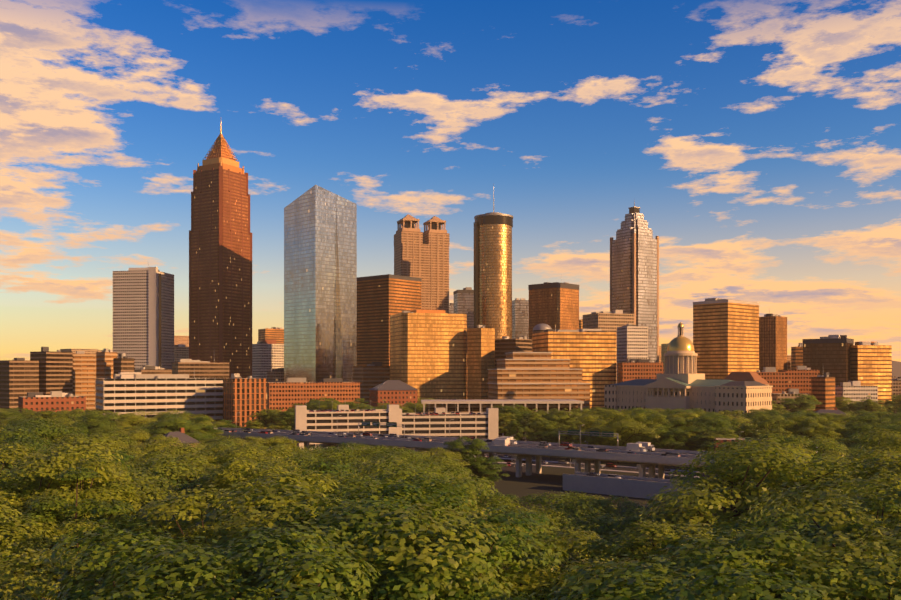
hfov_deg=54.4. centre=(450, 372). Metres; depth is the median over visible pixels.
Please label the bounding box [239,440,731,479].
overpass columns
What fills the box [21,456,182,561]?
tree
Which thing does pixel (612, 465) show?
car
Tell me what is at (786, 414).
tree
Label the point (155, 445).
tree
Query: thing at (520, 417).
tree
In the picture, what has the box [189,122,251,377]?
skyscraper
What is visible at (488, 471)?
tree
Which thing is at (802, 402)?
tree
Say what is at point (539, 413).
tree
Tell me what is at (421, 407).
tree
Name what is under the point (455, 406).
building
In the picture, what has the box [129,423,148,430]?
tree
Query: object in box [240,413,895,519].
ground
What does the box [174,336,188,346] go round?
block
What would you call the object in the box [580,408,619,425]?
tree
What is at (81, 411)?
tree
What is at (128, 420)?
tree
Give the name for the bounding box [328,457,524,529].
tree
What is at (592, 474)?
car
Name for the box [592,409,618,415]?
tree
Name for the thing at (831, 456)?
tree
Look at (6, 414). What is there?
tree
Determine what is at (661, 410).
tree
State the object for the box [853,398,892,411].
tree
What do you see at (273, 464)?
tree
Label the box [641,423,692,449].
tree
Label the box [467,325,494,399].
building
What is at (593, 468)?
street pavement
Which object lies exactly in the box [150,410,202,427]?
tree
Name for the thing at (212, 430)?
tree
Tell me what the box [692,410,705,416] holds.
tree
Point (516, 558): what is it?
tree
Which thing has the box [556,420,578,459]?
tree
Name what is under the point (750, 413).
tree
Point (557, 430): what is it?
tree
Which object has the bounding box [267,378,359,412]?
building
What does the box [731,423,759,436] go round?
tree
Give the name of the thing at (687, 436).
tree
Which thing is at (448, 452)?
tree
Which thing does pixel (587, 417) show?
tree
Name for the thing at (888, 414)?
tree
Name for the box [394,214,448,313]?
twin crown tower
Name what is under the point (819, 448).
tree
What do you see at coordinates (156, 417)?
tree
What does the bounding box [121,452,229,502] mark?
tree
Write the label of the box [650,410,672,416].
tree
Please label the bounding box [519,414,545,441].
tree
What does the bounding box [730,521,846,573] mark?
tree
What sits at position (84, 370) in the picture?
office building
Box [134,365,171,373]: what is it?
block
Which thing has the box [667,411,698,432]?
tree
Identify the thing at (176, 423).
tree
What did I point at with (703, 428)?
tree
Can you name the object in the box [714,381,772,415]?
capitol annex
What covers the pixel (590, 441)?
tree
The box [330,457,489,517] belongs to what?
tree
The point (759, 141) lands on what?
sky
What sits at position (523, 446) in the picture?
overpass road
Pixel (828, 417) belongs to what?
tree
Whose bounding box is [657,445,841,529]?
tree
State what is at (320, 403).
tree
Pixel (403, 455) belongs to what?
tree
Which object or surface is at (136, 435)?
tree
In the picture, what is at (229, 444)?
tree
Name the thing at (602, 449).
car
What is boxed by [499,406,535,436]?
tree
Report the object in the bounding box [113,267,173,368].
white tower
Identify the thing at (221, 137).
lattice
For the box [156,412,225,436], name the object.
tree
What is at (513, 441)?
truck
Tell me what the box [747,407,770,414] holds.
tree
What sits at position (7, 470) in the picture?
tree
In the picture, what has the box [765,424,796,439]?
tree
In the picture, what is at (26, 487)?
tree
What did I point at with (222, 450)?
tree
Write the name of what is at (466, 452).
tree
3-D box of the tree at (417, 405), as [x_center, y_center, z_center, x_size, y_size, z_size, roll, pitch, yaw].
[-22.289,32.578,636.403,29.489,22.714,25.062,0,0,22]
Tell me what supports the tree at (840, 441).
on the ground
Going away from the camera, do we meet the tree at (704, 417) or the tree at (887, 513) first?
the tree at (887, 513)
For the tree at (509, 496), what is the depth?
195.61 m
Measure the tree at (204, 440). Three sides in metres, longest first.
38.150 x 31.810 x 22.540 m
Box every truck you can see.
[491,439,507,445]
[493,437,509,444]
[501,436,516,443]
[627,443,645,451]
[636,442,654,451]
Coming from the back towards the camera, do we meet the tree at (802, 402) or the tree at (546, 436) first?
the tree at (802, 402)
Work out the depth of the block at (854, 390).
795.72 m
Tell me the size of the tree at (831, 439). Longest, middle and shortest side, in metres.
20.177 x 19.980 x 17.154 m
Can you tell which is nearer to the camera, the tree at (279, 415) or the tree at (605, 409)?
the tree at (605, 409)
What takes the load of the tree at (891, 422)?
on the ground
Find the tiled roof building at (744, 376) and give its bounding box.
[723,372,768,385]
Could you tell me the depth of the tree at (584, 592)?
61.56 m
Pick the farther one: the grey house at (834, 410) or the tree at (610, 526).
the grey house at (834, 410)
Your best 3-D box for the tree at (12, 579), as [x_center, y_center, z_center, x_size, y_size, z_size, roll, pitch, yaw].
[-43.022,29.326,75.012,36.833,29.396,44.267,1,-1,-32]
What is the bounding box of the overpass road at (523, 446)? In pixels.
[235,430,703,458]
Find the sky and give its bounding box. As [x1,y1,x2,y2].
[0,0,900,361]
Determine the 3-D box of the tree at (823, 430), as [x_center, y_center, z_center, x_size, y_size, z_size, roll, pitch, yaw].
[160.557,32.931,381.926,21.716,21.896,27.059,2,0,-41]
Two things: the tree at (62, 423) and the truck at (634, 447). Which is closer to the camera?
the truck at (634, 447)
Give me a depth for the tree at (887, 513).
95.88 m
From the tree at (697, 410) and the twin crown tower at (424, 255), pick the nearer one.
the tree at (697, 410)
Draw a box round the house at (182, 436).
[151,428,200,447]
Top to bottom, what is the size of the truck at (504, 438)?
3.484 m
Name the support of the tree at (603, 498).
on the ground
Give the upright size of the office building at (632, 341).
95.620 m
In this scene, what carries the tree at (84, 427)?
on the ground
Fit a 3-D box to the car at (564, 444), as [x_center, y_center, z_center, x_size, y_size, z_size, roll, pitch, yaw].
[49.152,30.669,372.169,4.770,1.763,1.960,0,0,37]
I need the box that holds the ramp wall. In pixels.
[563,472,722,501]
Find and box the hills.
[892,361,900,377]
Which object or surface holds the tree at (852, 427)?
on the ground
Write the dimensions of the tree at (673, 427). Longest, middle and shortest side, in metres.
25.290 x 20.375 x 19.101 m
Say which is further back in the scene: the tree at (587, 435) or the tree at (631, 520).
the tree at (587, 435)
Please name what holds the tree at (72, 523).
on the ground
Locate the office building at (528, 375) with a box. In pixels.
[487,352,590,407]
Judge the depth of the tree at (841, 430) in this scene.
420.83 m
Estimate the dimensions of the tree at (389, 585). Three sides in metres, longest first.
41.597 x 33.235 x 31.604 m
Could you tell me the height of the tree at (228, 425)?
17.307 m
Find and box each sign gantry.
[358,421,404,437]
[559,430,617,449]
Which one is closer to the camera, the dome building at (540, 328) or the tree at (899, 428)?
the tree at (899, 428)
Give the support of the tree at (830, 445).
on the ground
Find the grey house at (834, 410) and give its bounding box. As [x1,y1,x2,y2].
[814,407,848,421]
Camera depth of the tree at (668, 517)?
126.73 m
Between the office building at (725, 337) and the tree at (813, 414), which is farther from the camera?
the office building at (725, 337)
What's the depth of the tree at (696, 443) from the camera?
421.17 m
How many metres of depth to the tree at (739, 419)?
447.37 m
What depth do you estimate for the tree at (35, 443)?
176.67 m
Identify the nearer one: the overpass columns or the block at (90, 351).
the overpass columns
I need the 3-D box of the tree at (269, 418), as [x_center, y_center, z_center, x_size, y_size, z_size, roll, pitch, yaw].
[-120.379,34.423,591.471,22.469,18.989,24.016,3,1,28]
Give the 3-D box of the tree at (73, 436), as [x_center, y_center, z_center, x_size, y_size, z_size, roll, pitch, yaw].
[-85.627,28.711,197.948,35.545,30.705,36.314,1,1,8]
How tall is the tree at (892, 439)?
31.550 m
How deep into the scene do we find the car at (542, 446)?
362.71 m
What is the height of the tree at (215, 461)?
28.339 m
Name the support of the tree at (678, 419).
on the ground
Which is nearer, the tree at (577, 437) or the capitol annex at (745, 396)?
the tree at (577, 437)
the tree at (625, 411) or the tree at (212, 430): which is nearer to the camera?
the tree at (212, 430)
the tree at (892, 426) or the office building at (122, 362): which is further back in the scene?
the office building at (122, 362)
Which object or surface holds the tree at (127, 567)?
on the ground
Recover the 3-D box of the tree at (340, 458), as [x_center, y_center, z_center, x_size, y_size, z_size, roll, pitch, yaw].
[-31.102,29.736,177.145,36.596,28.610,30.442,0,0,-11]
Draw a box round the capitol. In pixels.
[604,322,732,411]
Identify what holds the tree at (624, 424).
on the ground
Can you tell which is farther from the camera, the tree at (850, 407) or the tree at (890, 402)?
the tree at (890, 402)
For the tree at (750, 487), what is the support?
on the ground
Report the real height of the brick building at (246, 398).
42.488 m
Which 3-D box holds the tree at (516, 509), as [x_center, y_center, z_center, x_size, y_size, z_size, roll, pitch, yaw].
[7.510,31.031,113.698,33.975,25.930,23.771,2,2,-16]
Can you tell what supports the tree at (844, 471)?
on the ground
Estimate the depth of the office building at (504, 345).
885.10 m
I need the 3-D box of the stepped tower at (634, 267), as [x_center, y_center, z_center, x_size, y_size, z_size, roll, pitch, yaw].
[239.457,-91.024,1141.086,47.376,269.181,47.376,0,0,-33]
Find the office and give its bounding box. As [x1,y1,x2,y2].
[95,372,222,426]
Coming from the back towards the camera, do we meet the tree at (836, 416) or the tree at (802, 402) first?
the tree at (802, 402)
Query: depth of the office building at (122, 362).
783.45 m
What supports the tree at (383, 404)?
on the ground
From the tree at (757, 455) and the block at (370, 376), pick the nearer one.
the tree at (757, 455)
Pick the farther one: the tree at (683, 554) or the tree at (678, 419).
the tree at (678, 419)
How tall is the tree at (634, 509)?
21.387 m
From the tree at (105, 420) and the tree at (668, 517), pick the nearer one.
the tree at (668, 517)
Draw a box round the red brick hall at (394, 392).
[369,380,417,406]
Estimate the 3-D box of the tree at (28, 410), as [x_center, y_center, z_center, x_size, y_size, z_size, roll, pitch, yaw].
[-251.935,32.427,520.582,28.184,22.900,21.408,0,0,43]
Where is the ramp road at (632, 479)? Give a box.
[573,474,697,484]
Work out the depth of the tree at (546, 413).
552.13 m
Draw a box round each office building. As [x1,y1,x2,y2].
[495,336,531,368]
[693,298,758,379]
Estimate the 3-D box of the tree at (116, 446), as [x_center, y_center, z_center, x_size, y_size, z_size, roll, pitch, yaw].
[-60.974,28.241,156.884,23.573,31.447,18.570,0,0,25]
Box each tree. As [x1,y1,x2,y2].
[0,410,34,423]
[0,416,28,425]
[0,417,61,437]
[0,418,125,457]
[0,434,71,482]
[0,437,162,537]
[0,438,36,482]
[0,466,161,582]
[0,476,96,512]
[0,476,169,587]
[0,496,90,591]
[0,542,123,599]
[1,517,160,599]
[15,407,39,419]
[19,432,137,462]
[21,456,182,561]
[22,410,76,422]
[30,409,82,425]
[37,517,389,599]
[38,420,66,430]
[44,433,130,460]
[49,442,137,476]
[60,408,81,413]
[62,431,135,451]
[69,413,90,421]
[71,408,102,417]
[71,422,106,435]
[73,409,121,435]
[76,416,102,420]
[79,448,209,510]
[81,454,208,535]
[83,473,534,599]
[85,440,202,468]
[85,469,434,587]
[93,410,113,417]
[105,412,143,424]
[107,410,155,431]
[114,429,148,454]
[120,438,207,458]
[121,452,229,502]
[122,434,193,452]
[124,435,187,461]
[125,524,250,588]
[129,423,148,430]
[134,415,215,440]
[136,456,316,537]
[136,471,267,540]
[142,451,176,478]
[146,431,214,445]
[148,409,178,423]
[148,453,228,467]
[149,478,568,599]
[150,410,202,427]
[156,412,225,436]
[182,416,223,437]
[182,420,223,433]
[182,443,300,480]
[182,460,287,490]
[184,429,213,439]
[184,434,265,459]
[185,439,307,464]
[200,436,243,445]
[212,419,241,427]
[213,455,358,510]
[220,477,550,599]
[237,436,267,446]
[238,444,321,460]
[241,420,266,430]
[248,435,309,456]
[249,409,270,426]
[252,409,285,427]
[261,446,373,487]
[262,471,498,538]
[263,441,287,448]
[267,420,286,429]
[273,408,291,425]
[275,411,294,429]
[282,449,336,465]
[287,403,307,410]
[303,441,360,457]
[305,401,338,409]
[306,397,340,409]
[307,399,323,409]
[314,458,342,473]
[316,402,346,409]
[318,402,336,409]
[325,441,387,457]
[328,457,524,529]
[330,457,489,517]
[332,443,389,460]
[338,446,356,472]
[343,398,370,409]
[345,446,447,473]
[346,455,468,487]
[349,405,367,409]
[361,448,416,455]
[363,405,386,409]
[378,399,392,406]
[399,405,420,412]
[403,401,425,411]
[412,406,425,412]
[412,446,470,476]
[423,521,526,586]
[441,436,489,481]
[458,504,600,568]
[462,496,658,568]
[465,457,509,484]
[472,492,519,513]
[482,491,606,537]
[492,403,524,425]
[496,511,619,599]
[498,409,514,432]
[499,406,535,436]
[499,558,655,599]
[502,417,527,439]
[509,410,530,440]
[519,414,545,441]
[521,409,546,441]
[521,521,769,599]
[523,420,558,440]
[526,408,544,441]
[526,408,564,420]
[526,526,874,599]
[539,431,560,457]
[546,410,583,432]
[546,494,639,520]
[550,424,575,442]
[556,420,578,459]
[561,490,647,532]
[567,515,662,566]
[568,414,611,431]
[569,408,589,424]
[572,431,584,443]
[578,437,599,444]
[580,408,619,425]
[580,427,612,445]
[581,527,900,599]
[589,409,665,462]
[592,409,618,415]
[608,423,641,446]
[614,503,732,549]
[617,408,653,415]
[617,408,653,418]
[627,412,669,448]
[631,432,900,562]
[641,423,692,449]
[642,506,896,599]
[648,408,670,413]
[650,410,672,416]
[652,420,686,447]
[657,417,697,449]
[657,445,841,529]
[660,409,692,431]
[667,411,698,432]
[673,433,701,450]
[675,412,740,443]
[683,408,715,414]
[685,434,711,449]
[689,418,736,449]
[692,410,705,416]
[695,443,712,450]
[701,427,739,448]
[702,433,846,495]
[706,479,831,529]
[714,409,756,429]
[716,410,729,415]
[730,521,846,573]
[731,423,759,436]
[732,408,765,417]
[740,413,796,438]
[742,437,867,465]
[744,411,778,418]
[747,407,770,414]
[747,469,900,599]
[762,414,814,435]
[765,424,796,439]
[772,400,785,410]
[778,393,821,411]
[778,477,900,526]
[780,411,800,420]
[787,415,839,439]
[790,494,900,599]
[793,411,818,421]
[794,423,845,445]
[800,455,855,474]
[802,435,836,448]
[807,437,828,453]
[810,445,900,516]
[815,412,851,424]
[815,463,893,484]
[817,415,841,424]
[818,449,862,459]
[819,454,844,463]
[821,449,898,462]
[822,443,867,460]
[824,424,854,444]
[832,433,875,452]
[835,396,860,411]
[837,415,891,439]
[842,400,856,412]
[843,423,897,442]
[844,414,868,423]
[852,461,900,479]
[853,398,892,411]
[853,411,878,417]
[853,427,900,461]
[854,395,883,411]
[857,498,900,572]
[867,410,882,418]
[869,419,900,430]
[869,426,900,449]
[881,412,899,418]
[882,422,900,433]
[883,400,896,409]
[883,413,900,422]
[884,404,897,412]
[894,395,900,407]
[895,395,900,410]
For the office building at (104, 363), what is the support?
on the ground
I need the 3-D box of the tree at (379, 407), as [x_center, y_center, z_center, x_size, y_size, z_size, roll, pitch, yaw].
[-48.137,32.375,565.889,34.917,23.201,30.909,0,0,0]
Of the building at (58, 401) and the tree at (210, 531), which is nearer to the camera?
the tree at (210, 531)
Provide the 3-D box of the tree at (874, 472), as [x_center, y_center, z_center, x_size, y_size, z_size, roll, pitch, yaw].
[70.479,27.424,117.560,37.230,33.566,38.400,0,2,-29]
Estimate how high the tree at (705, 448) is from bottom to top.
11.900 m
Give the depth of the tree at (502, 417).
540.72 m
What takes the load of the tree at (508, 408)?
on the ground
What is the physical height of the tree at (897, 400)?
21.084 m
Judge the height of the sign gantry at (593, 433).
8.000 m
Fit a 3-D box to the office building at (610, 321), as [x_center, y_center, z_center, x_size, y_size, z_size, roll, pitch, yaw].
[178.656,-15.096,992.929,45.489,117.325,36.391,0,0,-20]
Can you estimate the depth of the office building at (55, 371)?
800.92 m
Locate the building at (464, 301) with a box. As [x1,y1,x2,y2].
[453,287,473,327]
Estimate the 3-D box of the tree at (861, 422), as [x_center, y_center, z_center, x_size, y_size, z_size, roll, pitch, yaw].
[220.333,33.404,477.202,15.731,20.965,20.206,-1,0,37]
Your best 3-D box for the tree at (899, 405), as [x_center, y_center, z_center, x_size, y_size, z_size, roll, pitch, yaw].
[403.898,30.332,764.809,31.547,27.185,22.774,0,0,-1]
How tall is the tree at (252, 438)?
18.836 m
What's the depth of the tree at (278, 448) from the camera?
205.90 m
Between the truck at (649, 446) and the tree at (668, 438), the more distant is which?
the tree at (668, 438)
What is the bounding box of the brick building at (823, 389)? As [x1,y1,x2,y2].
[811,372,834,410]
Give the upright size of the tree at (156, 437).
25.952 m
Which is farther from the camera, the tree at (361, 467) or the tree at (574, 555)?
the tree at (361, 467)
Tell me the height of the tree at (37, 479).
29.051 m
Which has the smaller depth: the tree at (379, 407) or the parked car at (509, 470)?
the parked car at (509, 470)
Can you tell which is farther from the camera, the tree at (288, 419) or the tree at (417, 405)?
the tree at (417, 405)
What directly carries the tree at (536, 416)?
on the ground
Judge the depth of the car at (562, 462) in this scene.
414.81 m
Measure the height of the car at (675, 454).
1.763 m
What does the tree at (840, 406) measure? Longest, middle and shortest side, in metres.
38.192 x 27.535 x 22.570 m
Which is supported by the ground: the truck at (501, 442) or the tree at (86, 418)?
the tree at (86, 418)
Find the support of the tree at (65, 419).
on the ground
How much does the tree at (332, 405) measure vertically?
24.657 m
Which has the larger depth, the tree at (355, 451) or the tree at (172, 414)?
the tree at (172, 414)
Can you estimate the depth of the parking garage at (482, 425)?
506.97 m
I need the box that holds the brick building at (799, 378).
[778,366,819,394]
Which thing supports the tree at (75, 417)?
on the ground
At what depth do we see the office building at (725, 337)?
968.82 m
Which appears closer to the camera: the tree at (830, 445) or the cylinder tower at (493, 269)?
the tree at (830, 445)
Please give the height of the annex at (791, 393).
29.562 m
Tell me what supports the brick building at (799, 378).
on the ground
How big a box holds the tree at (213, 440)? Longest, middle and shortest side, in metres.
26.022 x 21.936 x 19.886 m
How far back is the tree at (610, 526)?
120.14 m
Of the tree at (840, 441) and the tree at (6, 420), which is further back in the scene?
the tree at (6, 420)
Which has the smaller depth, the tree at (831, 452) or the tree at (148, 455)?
the tree at (148, 455)
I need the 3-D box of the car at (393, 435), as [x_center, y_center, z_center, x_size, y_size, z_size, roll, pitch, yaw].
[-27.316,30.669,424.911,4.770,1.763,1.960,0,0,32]
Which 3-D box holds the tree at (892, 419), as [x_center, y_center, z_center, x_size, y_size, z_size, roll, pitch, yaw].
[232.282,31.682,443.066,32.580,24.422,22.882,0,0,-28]
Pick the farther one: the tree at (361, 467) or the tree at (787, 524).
the tree at (361, 467)
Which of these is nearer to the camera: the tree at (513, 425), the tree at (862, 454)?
the tree at (862, 454)
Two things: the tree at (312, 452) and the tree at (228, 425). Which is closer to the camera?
the tree at (312, 452)
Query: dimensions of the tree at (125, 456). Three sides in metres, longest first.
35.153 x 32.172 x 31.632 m
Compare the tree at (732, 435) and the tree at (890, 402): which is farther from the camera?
the tree at (890, 402)
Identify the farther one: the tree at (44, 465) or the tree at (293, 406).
the tree at (293, 406)
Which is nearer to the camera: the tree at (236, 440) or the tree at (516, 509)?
the tree at (516, 509)
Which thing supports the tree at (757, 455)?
on the ground
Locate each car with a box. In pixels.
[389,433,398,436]
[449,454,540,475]
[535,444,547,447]
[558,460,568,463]
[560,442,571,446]
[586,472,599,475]
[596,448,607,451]
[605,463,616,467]
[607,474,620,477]
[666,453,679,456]
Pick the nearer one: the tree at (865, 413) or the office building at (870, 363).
the tree at (865, 413)
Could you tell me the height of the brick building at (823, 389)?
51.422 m
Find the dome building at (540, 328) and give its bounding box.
[533,323,551,333]
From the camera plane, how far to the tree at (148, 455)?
163.27 m
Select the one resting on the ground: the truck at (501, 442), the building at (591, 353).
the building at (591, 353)
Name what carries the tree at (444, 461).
on the ground
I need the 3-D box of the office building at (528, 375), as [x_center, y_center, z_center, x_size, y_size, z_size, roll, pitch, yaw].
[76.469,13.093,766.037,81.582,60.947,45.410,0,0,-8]
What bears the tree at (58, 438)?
on the ground
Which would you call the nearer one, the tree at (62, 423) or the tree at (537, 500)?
the tree at (537, 500)
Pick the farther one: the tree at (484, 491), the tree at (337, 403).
the tree at (337, 403)
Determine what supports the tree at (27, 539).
on the ground
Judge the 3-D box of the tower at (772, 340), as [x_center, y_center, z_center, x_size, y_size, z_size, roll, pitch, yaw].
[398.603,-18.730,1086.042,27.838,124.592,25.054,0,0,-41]
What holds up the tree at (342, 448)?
on the ground
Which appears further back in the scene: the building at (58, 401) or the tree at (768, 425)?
the building at (58, 401)
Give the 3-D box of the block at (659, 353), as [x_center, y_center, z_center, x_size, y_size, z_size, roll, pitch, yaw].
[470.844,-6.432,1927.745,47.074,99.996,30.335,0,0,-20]
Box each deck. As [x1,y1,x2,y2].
[218,428,740,466]
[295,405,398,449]
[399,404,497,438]
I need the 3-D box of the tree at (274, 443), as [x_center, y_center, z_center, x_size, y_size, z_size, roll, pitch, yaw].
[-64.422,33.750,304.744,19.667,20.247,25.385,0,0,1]
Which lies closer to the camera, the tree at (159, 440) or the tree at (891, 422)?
the tree at (159, 440)
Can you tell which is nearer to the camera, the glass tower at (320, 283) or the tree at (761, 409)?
the tree at (761, 409)
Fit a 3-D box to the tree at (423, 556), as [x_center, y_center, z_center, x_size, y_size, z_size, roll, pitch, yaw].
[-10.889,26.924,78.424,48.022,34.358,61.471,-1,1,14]
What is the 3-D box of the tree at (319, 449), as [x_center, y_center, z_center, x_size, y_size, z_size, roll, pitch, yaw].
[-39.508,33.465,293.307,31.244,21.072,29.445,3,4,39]
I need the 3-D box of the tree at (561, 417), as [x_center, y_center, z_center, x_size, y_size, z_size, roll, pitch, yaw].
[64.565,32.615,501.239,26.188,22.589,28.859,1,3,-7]
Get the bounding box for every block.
[60,349,97,353]
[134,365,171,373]
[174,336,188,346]
[267,368,283,381]
[353,362,389,404]
[659,346,660,361]
[787,361,790,369]
[835,381,877,409]
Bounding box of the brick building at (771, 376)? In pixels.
[756,367,785,392]
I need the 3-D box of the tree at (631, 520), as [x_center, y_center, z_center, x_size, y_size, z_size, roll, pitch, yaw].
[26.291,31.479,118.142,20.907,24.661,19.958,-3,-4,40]
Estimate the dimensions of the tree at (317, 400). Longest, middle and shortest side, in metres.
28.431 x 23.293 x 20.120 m
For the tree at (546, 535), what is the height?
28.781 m
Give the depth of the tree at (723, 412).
589.62 m
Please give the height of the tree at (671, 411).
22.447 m
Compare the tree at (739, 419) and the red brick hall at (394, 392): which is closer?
the tree at (739, 419)
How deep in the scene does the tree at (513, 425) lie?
471.75 m
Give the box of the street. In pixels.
[445,456,709,476]
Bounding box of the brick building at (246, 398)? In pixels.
[223,374,266,427]
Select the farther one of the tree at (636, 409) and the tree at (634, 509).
the tree at (636, 409)
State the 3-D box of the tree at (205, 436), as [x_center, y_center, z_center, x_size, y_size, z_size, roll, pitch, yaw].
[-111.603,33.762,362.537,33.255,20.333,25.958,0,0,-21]
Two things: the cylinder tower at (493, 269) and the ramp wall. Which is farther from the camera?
the cylinder tower at (493, 269)
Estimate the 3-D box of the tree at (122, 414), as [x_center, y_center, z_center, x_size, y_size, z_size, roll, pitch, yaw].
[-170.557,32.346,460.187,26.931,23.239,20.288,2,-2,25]
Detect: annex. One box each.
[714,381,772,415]
[772,389,809,411]
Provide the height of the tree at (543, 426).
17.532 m
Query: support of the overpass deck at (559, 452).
on the overpass columns
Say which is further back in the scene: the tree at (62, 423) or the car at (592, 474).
the tree at (62, 423)
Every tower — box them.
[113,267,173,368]
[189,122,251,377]
[284,185,356,381]
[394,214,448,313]
[474,195,512,338]
[610,202,658,361]
[759,310,786,371]
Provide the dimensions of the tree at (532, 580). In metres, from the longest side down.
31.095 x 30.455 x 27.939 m
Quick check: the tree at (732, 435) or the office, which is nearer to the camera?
the tree at (732, 435)
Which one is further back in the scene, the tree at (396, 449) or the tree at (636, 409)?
the tree at (636, 409)
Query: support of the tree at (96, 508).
on the ground
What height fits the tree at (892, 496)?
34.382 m
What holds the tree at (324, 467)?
on the ground
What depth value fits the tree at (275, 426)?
567.15 m
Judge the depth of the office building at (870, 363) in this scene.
873.28 m
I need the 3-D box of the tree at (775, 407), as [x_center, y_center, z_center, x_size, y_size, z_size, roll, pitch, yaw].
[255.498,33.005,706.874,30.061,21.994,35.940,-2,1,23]
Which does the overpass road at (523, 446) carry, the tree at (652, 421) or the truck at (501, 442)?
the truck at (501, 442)
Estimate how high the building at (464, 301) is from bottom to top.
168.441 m
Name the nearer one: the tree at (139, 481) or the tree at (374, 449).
the tree at (139, 481)
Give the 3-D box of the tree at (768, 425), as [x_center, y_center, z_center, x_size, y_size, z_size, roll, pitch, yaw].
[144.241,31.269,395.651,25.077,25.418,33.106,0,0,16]
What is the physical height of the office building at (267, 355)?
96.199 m
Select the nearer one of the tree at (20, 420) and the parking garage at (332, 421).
the tree at (20, 420)
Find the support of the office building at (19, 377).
on the ground
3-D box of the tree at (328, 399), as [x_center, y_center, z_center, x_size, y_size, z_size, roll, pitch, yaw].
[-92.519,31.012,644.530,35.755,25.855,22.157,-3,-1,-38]
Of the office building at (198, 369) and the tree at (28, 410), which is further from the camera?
the office building at (198, 369)
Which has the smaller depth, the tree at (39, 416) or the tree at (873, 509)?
the tree at (873, 509)
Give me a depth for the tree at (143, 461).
185.41 m
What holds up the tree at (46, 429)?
on the ground
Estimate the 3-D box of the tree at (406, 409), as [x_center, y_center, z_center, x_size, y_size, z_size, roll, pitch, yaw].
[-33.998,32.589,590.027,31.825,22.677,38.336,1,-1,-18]
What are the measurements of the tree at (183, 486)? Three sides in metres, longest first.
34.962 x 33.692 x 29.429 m
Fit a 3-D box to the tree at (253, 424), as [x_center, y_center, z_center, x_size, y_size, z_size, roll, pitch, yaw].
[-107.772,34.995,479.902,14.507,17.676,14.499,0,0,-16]
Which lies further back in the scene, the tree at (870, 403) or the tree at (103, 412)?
the tree at (870, 403)
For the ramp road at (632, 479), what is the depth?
313.04 m
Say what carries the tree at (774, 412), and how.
on the ground
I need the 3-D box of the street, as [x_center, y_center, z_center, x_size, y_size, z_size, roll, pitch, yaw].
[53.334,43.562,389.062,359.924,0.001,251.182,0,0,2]
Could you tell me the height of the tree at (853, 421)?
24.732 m
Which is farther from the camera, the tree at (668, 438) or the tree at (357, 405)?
the tree at (357, 405)
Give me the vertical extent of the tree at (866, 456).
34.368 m
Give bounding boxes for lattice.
[203,134,238,161]
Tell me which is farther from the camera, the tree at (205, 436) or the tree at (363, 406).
the tree at (363, 406)
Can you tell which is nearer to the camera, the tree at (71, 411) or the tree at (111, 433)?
the tree at (111, 433)
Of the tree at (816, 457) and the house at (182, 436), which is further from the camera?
the house at (182, 436)
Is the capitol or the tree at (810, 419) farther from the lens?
the capitol
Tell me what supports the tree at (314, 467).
on the ground
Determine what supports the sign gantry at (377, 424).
on the overpass road at (523, 446)
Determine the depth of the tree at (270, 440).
300.15 m
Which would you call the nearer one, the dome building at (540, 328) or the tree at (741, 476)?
the tree at (741, 476)
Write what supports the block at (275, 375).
on the ground
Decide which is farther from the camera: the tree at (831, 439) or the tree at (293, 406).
the tree at (293, 406)
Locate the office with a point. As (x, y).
(124, 392)
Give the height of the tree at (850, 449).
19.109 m
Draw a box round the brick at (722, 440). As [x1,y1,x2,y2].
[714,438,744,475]
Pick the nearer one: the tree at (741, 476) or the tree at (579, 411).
the tree at (741, 476)
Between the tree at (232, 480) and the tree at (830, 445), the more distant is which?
the tree at (830, 445)
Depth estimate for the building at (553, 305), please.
1226.26 m
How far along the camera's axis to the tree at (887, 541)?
74.65 m
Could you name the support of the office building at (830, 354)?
on the ground
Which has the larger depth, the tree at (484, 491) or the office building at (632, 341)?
the office building at (632, 341)
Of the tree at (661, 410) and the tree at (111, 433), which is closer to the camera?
the tree at (111, 433)
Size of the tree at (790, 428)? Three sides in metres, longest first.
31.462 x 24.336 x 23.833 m
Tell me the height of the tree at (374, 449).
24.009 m
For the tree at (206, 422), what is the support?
on the ground
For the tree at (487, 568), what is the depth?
72.79 m
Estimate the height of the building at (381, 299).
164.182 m
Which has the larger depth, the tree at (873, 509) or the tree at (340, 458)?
the tree at (340, 458)
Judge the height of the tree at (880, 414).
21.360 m
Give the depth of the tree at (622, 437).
433.09 m
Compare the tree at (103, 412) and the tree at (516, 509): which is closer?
the tree at (516, 509)
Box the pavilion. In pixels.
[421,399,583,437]
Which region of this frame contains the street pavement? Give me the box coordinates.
[410,452,708,478]
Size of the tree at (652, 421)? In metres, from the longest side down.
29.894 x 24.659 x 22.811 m
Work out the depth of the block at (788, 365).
1079.13 m

